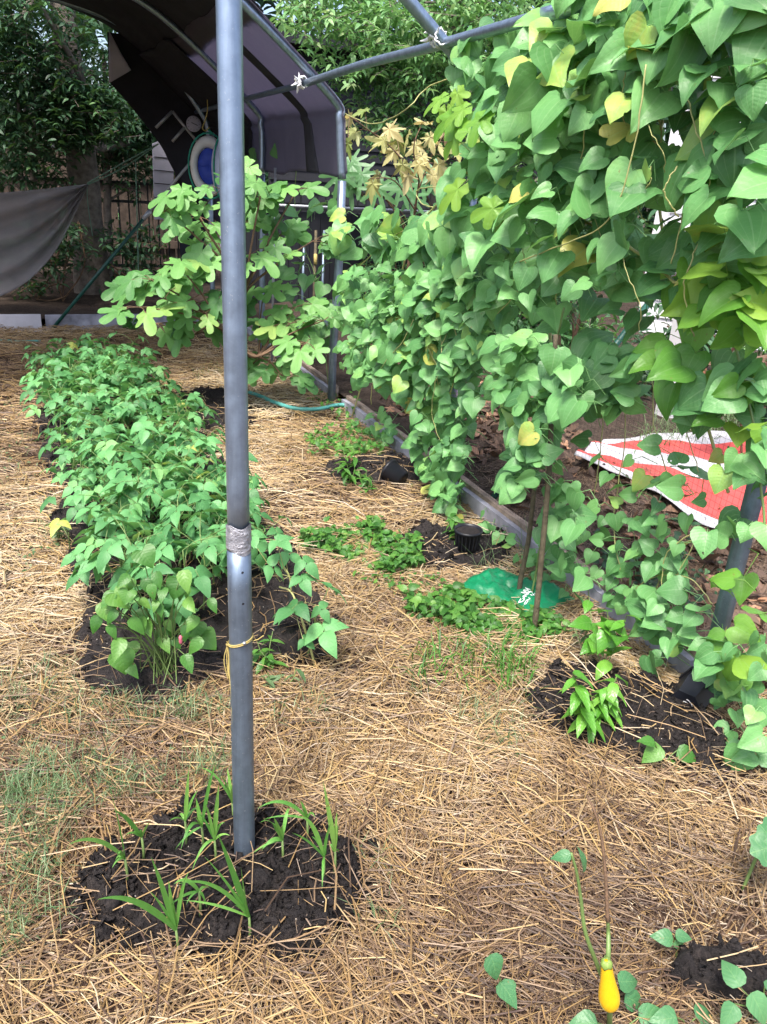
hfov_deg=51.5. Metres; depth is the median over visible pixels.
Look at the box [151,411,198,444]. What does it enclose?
bean plant
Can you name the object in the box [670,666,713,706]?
flower pot
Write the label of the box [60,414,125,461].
bean plant
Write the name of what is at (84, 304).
bare ground
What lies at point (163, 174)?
panel board
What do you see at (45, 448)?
bean plant
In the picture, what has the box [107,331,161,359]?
bean plant
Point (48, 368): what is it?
bean plant
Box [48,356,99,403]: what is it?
bean plant
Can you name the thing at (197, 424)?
bean plant
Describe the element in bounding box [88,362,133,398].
bean plant
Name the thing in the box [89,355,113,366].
bean plant
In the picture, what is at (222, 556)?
bean plant
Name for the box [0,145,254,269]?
wood fence
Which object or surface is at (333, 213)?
climbing vine
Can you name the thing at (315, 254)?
garden tool
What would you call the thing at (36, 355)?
bean plant
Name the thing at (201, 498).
bean plant
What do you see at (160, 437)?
bean plant
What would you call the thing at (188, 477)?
bean plant
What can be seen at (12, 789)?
grass
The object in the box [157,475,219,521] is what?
bean plant
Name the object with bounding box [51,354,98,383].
bean plant
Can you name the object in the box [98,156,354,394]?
fig tree
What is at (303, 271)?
garden tool
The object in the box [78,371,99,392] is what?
bean plant
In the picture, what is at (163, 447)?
bean plant
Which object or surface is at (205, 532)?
bean plant
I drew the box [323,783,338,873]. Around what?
corn seedling
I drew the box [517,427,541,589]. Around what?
wooden stake
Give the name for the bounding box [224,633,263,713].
yellow string
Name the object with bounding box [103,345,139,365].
bean plant
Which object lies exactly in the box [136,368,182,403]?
bean plant
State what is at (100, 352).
bean plant
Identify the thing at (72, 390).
bean plant
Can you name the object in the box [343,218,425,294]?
shrub
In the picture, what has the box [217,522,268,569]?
bean plant
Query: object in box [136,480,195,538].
bean plant
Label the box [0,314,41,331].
board
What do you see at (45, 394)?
bean plant
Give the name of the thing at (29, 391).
bean plant
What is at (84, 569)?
bean plant
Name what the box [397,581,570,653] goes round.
weeds
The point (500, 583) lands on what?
green bag
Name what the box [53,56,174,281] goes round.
tree
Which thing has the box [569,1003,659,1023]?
seedling
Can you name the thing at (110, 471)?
bean plant
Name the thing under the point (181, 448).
bean plant
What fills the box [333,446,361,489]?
weed sprig
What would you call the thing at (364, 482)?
weed sprig
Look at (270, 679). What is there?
weed sprig
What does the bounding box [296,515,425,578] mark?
weeds
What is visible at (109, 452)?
bean plant
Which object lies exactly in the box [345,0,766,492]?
climbing vine
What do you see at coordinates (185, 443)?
bean plant
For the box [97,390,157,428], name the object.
bean plant
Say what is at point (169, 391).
bean plant
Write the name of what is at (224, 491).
bean plant
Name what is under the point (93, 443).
bean plant
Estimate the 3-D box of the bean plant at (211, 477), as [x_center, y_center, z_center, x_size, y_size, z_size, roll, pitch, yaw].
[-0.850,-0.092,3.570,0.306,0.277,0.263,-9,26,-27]
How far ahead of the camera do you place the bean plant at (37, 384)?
4.48 m
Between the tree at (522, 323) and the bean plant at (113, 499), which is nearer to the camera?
the bean plant at (113, 499)
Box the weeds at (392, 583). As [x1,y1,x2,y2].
[353,567,446,597]
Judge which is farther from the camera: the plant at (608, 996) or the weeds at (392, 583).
the weeds at (392, 583)
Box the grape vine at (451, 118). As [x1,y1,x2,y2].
[424,85,503,229]
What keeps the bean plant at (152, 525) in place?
on the soil bed at (218, 623)
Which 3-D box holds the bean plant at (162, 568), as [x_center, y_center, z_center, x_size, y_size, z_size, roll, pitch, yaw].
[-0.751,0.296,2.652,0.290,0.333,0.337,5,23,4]
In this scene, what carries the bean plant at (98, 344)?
on the soil bed at (218, 623)
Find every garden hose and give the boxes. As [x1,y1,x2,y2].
[0,339,40,342]
[248,391,344,410]
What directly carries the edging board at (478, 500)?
on the ground at (62, 933)
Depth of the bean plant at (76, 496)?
3.09 m
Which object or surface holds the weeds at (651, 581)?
on the ground at (62, 933)
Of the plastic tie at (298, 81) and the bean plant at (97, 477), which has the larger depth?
the plastic tie at (298, 81)
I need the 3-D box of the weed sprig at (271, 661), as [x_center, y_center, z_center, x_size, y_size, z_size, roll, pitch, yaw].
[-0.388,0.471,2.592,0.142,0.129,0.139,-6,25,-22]
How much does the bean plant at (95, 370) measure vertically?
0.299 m
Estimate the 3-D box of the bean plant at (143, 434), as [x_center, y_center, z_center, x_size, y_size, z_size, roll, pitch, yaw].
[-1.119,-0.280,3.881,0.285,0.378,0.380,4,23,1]
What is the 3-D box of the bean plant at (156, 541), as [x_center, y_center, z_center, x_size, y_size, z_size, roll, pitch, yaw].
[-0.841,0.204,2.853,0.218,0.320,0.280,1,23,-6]
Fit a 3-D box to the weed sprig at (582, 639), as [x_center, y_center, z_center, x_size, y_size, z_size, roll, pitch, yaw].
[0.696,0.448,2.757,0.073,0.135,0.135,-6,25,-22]
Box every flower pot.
[380,459,407,485]
[454,523,482,552]
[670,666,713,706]
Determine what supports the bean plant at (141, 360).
on the soil bed at (218, 623)
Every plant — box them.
[18,378,83,432]
[19,371,67,413]
[19,372,66,402]
[21,350,58,371]
[24,344,54,369]
[25,354,58,378]
[26,364,61,389]
[26,377,82,423]
[33,363,80,394]
[34,368,79,396]
[37,358,74,389]
[38,416,79,459]
[39,440,97,482]
[40,477,75,512]
[43,352,77,367]
[45,339,80,368]
[46,408,90,444]
[46,518,102,548]
[47,383,119,426]
[47,409,104,453]
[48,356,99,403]
[48,426,100,470]
[51,333,102,355]
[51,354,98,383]
[51,385,106,421]
[51,446,107,490]
[53,338,89,372]
[56,379,118,430]
[58,366,91,387]
[59,442,106,482]
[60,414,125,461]
[60,509,130,582]
[62,478,118,521]
[63,490,146,538]
[64,395,119,431]
[65,389,99,420]
[66,459,135,495]
[66,532,162,590]
[67,434,136,472]
[69,371,113,413]
[69,415,124,458]
[72,366,108,390]
[72,402,139,442]
[72,512,184,610]
[73,491,159,557]
[74,499,147,565]
[78,339,116,365]
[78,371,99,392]
[78,434,145,478]
[78,442,154,504]
[81,448,122,481]
[81,495,127,526]
[85,357,107,380]
[85,367,136,397]
[86,338,126,363]
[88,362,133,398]
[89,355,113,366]
[90,543,216,684]
[91,340,122,353]
[91,369,129,398]
[94,352,132,374]
[94,389,152,439]
[94,445,185,484]
[95,356,137,381]
[95,369,138,398]
[95,492,170,542]
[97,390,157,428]
[98,469,194,534]
[99,438,148,463]
[101,380,170,420]
[101,405,138,432]
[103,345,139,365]
[104,357,146,386]
[104,463,174,512]
[105,359,138,388]
[106,344,133,362]
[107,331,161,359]
[108,362,159,398]
[108,488,181,541]
[109,357,150,382]
[111,384,180,423]
[113,417,135,447]
[113,522,179,575]
[115,461,188,517]
[117,429,162,466]
[118,391,167,422]
[119,363,156,389]
[120,418,174,467]
[121,386,159,407]
[121,558,199,627]
[122,409,176,449]
[125,355,156,383]
[125,386,159,426]
[125,539,195,626]
[127,450,197,514]
[129,386,161,401]
[130,416,201,456]
[132,459,189,508]
[133,532,226,624]
[136,366,170,400]
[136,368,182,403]
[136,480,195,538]
[137,479,220,566]
[144,438,189,469]
[146,378,188,402]
[147,436,208,478]
[149,377,181,418]
[149,394,206,432]
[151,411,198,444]
[151,413,193,455]
[153,509,259,609]
[153,514,224,559]
[155,454,225,507]
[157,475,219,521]
[159,434,220,494]
[159,489,220,560]
[159,514,226,585]
[160,392,205,434]
[160,392,214,418]
[161,400,223,440]
[161,462,226,524]
[167,421,224,466]
[167,431,224,472]
[180,466,225,512]
[181,490,263,532]
[186,503,253,572]
[187,475,226,502]
[189,497,273,576]
[191,452,260,489]
[212,464,269,515]
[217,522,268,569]
[251,515,291,574]
[272,581,349,658]
[551,795,642,1023]
[557,670,627,742]
[741,817,766,890]
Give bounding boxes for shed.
[268,31,673,216]
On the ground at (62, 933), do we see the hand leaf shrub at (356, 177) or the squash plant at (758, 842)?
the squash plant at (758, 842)
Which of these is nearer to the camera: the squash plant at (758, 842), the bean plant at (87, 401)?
the squash plant at (758, 842)
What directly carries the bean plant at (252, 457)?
on the soil bed at (218, 623)
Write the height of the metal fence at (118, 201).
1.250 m
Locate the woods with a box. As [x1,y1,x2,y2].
[0,0,670,240]
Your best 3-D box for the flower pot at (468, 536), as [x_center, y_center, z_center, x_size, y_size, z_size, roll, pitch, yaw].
[0.358,0.114,3.391,0.123,0.092,0.123,-6,25,-22]
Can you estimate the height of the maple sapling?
1.872 m
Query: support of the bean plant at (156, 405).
on the soil bed at (218, 623)
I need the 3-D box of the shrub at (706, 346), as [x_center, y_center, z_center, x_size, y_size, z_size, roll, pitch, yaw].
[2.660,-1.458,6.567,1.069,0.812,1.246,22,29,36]
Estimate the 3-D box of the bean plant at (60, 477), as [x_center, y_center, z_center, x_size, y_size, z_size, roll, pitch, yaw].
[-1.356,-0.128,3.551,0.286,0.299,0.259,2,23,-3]
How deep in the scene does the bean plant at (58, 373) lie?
4.67 m
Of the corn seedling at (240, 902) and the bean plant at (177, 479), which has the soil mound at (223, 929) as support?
the corn seedling at (240, 902)
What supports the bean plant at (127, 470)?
on the soil bed at (218, 623)
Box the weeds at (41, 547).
[0,397,59,575]
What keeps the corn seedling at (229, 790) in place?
on the soil mound at (223, 929)
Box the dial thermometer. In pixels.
[186,116,200,131]
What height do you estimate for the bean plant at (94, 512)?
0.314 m
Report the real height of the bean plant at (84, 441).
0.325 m
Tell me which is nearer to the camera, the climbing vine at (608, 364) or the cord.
the climbing vine at (608, 364)
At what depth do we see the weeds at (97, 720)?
2.21 m
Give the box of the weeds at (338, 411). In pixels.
[307,391,376,434]
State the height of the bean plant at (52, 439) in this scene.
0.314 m
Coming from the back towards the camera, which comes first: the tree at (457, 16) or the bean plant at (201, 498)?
the tree at (457, 16)
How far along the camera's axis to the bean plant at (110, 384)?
4.83 m
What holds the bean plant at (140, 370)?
on the soil bed at (218, 623)
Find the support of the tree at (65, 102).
on the ground at (62, 933)
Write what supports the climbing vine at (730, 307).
attached to the shelter frame at (162, 58)
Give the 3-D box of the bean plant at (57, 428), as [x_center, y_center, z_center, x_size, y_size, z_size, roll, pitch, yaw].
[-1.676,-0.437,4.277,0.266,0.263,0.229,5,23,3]
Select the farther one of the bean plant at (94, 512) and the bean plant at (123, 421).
the bean plant at (123, 421)
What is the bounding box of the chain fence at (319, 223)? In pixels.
[220,204,427,303]
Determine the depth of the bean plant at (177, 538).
3.06 m
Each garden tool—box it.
[297,248,304,327]
[313,230,316,295]
[321,230,327,325]
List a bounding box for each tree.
[0,0,174,294]
[0,27,93,285]
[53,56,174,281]
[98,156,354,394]
[270,0,578,210]
[340,177,623,349]
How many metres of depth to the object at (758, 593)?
3.80 m
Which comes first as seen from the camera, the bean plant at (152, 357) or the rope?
the bean plant at (152, 357)
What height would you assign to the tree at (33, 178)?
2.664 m
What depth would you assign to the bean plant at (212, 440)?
3.70 m
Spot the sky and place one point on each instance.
(271, 9)
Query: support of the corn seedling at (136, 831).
on the soil mound at (223, 929)
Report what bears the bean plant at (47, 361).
on the soil bed at (218, 623)
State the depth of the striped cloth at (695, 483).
4.38 m
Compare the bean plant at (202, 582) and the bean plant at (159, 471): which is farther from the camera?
the bean plant at (159, 471)
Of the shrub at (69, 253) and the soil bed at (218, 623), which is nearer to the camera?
the soil bed at (218, 623)
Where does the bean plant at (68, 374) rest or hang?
on the soil bed at (218, 623)
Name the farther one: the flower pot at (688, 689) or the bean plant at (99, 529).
the bean plant at (99, 529)
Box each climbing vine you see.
[249,143,357,379]
[329,186,496,443]
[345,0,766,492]
[401,362,495,522]
[477,328,766,770]
[478,307,605,591]
[627,253,766,702]
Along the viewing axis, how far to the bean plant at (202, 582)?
2.60 m
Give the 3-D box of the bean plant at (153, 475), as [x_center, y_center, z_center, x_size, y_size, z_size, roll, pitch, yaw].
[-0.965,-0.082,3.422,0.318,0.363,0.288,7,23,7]
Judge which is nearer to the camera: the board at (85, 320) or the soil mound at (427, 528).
the soil mound at (427, 528)
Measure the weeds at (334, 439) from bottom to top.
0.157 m
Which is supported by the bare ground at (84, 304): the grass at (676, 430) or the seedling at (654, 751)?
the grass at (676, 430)
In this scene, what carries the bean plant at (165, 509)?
on the soil bed at (218, 623)
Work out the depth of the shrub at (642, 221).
5.33 m
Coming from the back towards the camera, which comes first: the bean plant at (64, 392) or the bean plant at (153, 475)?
the bean plant at (64, 392)
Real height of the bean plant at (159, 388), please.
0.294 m
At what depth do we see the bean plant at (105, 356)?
5.20 m
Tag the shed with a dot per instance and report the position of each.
(304, 177)
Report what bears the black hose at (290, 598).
on the soil bed at (218, 623)
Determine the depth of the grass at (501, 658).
2.63 m
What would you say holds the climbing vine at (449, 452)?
attached to the shelter frame at (162, 58)
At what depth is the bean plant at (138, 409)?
4.53 m
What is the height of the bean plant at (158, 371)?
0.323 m
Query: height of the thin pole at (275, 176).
1.500 m
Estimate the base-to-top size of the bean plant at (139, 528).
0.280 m
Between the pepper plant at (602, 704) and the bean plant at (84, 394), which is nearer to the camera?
the pepper plant at (602, 704)
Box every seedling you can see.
[68,793,128,879]
[97,858,188,955]
[116,811,148,861]
[171,770,197,843]
[171,878,209,916]
[176,764,215,847]
[180,835,251,935]
[192,786,229,869]
[203,768,232,815]
[251,808,289,858]
[259,800,314,837]
[293,817,330,884]
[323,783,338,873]
[484,952,516,1015]
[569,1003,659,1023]
[636,735,695,772]
[648,1003,720,1023]
[650,928,691,956]
[720,960,766,1023]
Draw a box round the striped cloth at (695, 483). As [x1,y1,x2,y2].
[574,430,766,528]
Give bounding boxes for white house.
[639,76,766,350]
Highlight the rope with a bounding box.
[87,143,158,235]
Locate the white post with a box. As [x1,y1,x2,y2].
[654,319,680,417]
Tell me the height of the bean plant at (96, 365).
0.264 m
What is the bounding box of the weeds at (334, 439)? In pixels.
[303,422,388,459]
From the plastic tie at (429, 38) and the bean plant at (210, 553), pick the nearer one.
the bean plant at (210, 553)
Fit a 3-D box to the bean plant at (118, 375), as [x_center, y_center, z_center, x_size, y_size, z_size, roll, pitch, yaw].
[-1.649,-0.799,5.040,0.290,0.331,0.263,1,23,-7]
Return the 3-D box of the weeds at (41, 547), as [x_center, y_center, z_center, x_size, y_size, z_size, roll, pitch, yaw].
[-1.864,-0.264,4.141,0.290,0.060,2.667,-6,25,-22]
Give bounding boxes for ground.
[0,186,766,630]
[0,319,766,1023]
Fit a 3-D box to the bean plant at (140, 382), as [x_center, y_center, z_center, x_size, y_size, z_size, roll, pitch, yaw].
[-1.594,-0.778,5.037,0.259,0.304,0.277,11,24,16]
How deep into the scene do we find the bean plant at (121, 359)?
5.07 m
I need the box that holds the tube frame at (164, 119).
[155,110,203,150]
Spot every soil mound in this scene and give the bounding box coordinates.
[58,785,389,972]
[324,450,424,491]
[395,518,514,575]
[518,656,763,782]
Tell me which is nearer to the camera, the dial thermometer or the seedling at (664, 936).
the seedling at (664, 936)
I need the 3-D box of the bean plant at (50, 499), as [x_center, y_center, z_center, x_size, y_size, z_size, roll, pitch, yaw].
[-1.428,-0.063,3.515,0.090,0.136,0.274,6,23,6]
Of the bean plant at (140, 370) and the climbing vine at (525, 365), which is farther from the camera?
the bean plant at (140, 370)
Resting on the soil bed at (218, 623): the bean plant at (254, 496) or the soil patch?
the bean plant at (254, 496)
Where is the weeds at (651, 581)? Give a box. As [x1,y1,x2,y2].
[592,513,722,615]
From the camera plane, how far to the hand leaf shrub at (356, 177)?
6.46 m
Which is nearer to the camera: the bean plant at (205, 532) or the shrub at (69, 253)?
the bean plant at (205, 532)
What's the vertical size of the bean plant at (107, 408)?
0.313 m
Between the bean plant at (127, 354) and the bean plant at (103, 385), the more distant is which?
the bean plant at (127, 354)
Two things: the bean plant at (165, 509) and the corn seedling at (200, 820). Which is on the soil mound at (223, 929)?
the corn seedling at (200, 820)
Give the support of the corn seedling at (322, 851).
on the soil mound at (223, 929)
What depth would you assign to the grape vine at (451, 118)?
2.92 m
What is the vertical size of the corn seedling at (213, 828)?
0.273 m
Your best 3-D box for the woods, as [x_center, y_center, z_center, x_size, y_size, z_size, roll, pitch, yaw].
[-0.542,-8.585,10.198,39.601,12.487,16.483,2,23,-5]
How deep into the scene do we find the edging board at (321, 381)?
5.96 m
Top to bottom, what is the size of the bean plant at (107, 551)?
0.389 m
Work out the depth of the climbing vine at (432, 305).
3.91 m
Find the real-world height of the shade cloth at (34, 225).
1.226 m
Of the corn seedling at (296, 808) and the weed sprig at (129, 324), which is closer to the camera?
the corn seedling at (296, 808)
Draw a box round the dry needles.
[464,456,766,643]
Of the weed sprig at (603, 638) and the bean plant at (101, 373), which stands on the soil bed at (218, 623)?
the bean plant at (101, 373)
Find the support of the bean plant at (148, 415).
on the soil bed at (218, 623)
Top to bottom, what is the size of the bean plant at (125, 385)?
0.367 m
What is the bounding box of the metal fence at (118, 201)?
[1,174,429,279]
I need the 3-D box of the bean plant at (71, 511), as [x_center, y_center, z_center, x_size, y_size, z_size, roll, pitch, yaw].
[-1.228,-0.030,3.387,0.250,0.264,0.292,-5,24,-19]
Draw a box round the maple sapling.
[345,108,461,362]
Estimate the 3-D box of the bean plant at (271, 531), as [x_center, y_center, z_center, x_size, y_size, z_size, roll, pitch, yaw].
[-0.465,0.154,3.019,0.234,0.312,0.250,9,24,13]
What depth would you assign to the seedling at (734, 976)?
1.54 m
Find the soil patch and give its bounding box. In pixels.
[660,932,766,1009]
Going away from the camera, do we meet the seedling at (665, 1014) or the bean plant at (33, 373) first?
the seedling at (665, 1014)
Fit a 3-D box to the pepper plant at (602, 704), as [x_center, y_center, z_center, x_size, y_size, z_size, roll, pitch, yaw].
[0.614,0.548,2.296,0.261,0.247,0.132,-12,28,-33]
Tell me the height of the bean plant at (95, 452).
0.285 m
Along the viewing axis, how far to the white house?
8.50 m
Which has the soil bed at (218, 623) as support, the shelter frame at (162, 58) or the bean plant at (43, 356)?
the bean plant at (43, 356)
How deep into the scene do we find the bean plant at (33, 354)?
5.35 m
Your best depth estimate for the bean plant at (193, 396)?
4.39 m
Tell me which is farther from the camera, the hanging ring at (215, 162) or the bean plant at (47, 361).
the hanging ring at (215, 162)
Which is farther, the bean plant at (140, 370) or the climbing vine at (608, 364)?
the bean plant at (140, 370)
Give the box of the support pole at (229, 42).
[215,0,254,860]
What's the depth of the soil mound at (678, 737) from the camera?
2.39 m
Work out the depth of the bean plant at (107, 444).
3.55 m
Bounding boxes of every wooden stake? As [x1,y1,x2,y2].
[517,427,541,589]
[532,334,557,627]
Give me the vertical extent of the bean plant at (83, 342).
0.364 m
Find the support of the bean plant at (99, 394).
on the soil bed at (218, 623)
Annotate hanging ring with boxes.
[188,100,217,198]
[211,138,219,198]
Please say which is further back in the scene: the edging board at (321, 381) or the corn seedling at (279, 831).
the edging board at (321, 381)
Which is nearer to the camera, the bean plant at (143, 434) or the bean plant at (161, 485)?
the bean plant at (161, 485)
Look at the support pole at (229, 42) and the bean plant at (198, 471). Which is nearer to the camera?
the support pole at (229, 42)
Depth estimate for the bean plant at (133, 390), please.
4.38 m
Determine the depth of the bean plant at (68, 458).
3.65 m
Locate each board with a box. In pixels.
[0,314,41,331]
[45,314,219,330]
[152,141,173,218]
[247,321,338,400]
[341,395,696,673]
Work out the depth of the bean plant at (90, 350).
5.25 m
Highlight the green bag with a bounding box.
[463,567,574,611]
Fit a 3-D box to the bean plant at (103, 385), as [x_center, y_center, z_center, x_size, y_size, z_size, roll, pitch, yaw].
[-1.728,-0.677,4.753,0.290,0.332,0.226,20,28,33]
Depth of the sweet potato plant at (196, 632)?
2.31 m
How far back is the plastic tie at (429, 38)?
3.26 m
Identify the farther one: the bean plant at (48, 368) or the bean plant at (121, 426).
the bean plant at (48, 368)
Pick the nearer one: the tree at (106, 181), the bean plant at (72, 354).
the bean plant at (72, 354)
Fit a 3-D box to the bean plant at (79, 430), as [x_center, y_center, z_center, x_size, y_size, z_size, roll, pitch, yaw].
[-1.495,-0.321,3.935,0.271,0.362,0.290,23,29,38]
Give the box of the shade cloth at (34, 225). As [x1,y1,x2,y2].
[0,184,87,295]
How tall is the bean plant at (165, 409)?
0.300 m
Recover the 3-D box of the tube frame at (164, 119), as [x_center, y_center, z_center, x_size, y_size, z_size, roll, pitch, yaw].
[-1.857,-3.502,7.388,0.514,0.398,0.027,-6,25,-22]
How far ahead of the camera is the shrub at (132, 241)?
8.81 m
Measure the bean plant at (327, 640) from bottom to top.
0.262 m
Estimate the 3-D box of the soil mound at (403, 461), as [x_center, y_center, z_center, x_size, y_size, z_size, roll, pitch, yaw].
[-0.061,-0.216,4.286,0.608,0.165,0.795,-6,25,-22]
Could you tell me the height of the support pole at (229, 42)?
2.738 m
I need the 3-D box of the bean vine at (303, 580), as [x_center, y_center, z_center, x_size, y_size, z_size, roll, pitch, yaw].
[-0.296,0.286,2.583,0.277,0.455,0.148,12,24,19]
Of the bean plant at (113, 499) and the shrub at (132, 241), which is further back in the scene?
the shrub at (132, 241)
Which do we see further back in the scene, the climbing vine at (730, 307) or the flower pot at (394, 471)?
the flower pot at (394, 471)
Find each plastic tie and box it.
[291,72,307,92]
[420,27,446,48]
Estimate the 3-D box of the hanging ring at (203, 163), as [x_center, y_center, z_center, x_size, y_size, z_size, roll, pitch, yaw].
[-1.464,-3.023,6.655,0.352,0.762,0.100,1,23,-7]
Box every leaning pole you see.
[49,132,215,330]
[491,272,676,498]
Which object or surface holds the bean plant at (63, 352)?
on the soil bed at (218, 623)
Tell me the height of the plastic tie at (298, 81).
0.116 m
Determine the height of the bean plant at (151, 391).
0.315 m
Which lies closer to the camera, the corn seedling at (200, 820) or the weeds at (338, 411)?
the corn seedling at (200, 820)
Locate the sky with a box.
[5,0,665,173]
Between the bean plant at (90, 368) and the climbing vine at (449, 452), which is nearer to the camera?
the climbing vine at (449, 452)
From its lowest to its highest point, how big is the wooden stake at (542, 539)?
1.124 m
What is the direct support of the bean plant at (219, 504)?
on the soil bed at (218, 623)
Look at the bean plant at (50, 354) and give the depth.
5.50 m
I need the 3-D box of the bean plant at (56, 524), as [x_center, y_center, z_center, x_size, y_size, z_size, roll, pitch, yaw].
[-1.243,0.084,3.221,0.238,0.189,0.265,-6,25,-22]
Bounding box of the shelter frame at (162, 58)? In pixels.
[0,0,766,638]
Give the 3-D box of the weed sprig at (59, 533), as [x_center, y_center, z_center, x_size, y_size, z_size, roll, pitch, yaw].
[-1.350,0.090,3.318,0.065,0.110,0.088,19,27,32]
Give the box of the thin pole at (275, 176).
[271,168,276,362]
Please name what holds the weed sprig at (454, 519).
on the soil mound at (427, 528)
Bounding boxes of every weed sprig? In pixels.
[52,526,69,544]
[122,317,140,332]
[252,631,287,674]
[260,669,305,693]
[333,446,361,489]
[353,467,376,492]
[440,513,464,544]
[568,590,640,680]
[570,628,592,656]
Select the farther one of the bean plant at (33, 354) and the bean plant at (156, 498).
the bean plant at (33, 354)
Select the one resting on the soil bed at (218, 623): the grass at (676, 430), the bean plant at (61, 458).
the bean plant at (61, 458)
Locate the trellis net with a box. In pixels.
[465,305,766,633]
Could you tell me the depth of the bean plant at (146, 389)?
4.67 m
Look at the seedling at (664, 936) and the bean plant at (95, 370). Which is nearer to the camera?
the seedling at (664, 936)
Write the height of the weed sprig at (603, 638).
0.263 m
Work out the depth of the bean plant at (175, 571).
2.65 m
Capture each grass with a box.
[0,359,550,969]
[394,620,555,695]
[620,405,766,452]
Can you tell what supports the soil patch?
on the ground at (62, 933)
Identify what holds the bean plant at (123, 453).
on the soil bed at (218, 623)
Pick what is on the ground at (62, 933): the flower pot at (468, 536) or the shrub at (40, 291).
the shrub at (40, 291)
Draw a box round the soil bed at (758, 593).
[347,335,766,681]
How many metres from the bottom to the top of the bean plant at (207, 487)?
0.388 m
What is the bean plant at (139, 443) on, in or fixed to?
on the soil bed at (218, 623)
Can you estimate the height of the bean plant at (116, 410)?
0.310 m
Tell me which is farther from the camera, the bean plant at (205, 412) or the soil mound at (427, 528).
the bean plant at (205, 412)
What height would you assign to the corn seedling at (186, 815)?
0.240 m
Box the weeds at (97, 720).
[1,663,222,834]
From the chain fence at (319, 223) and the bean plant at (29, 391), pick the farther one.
the chain fence at (319, 223)
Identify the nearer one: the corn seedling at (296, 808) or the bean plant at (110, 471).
the corn seedling at (296, 808)
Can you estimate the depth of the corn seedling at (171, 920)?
1.55 m
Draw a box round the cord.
[135,161,138,270]
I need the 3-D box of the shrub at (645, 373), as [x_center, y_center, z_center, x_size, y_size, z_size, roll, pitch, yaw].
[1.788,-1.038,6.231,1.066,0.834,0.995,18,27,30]
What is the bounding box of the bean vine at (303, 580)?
[251,535,329,666]
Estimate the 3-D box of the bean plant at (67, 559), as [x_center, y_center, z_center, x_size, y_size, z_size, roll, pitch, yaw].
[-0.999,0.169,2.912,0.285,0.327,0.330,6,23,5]
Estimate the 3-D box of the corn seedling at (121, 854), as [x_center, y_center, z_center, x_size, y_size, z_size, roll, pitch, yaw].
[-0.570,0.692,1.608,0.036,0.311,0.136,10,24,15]
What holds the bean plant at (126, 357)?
on the soil bed at (218, 623)
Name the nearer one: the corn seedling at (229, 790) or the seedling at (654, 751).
the corn seedling at (229, 790)
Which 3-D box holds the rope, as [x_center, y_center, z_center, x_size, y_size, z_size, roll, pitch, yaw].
[-2.441,-3.029,7.481,0.678,0.846,0.012,-1,23,-11]
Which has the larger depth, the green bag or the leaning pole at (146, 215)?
the leaning pole at (146, 215)
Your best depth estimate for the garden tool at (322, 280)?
7.85 m
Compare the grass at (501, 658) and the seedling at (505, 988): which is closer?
the seedling at (505, 988)
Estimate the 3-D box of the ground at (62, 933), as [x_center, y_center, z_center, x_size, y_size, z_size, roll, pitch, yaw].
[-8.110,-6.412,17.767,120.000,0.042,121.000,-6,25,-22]
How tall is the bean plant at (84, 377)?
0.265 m
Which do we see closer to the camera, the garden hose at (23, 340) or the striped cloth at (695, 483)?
the striped cloth at (695, 483)
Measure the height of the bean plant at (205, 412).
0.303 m
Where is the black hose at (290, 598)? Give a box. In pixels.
[251,564,294,632]
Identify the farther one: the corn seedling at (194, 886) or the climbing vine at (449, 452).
the climbing vine at (449, 452)
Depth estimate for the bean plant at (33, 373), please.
4.68 m
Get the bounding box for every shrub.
[12,233,91,300]
[44,217,101,300]
[85,214,177,295]
[318,148,445,266]
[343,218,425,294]
[534,209,657,348]
[580,327,653,397]
[637,300,760,373]
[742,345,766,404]
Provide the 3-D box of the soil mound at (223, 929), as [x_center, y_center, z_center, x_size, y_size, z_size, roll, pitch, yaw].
[-0.330,0.821,1.798,1.098,0.177,0.846,-6,25,-22]
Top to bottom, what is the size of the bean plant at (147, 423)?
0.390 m

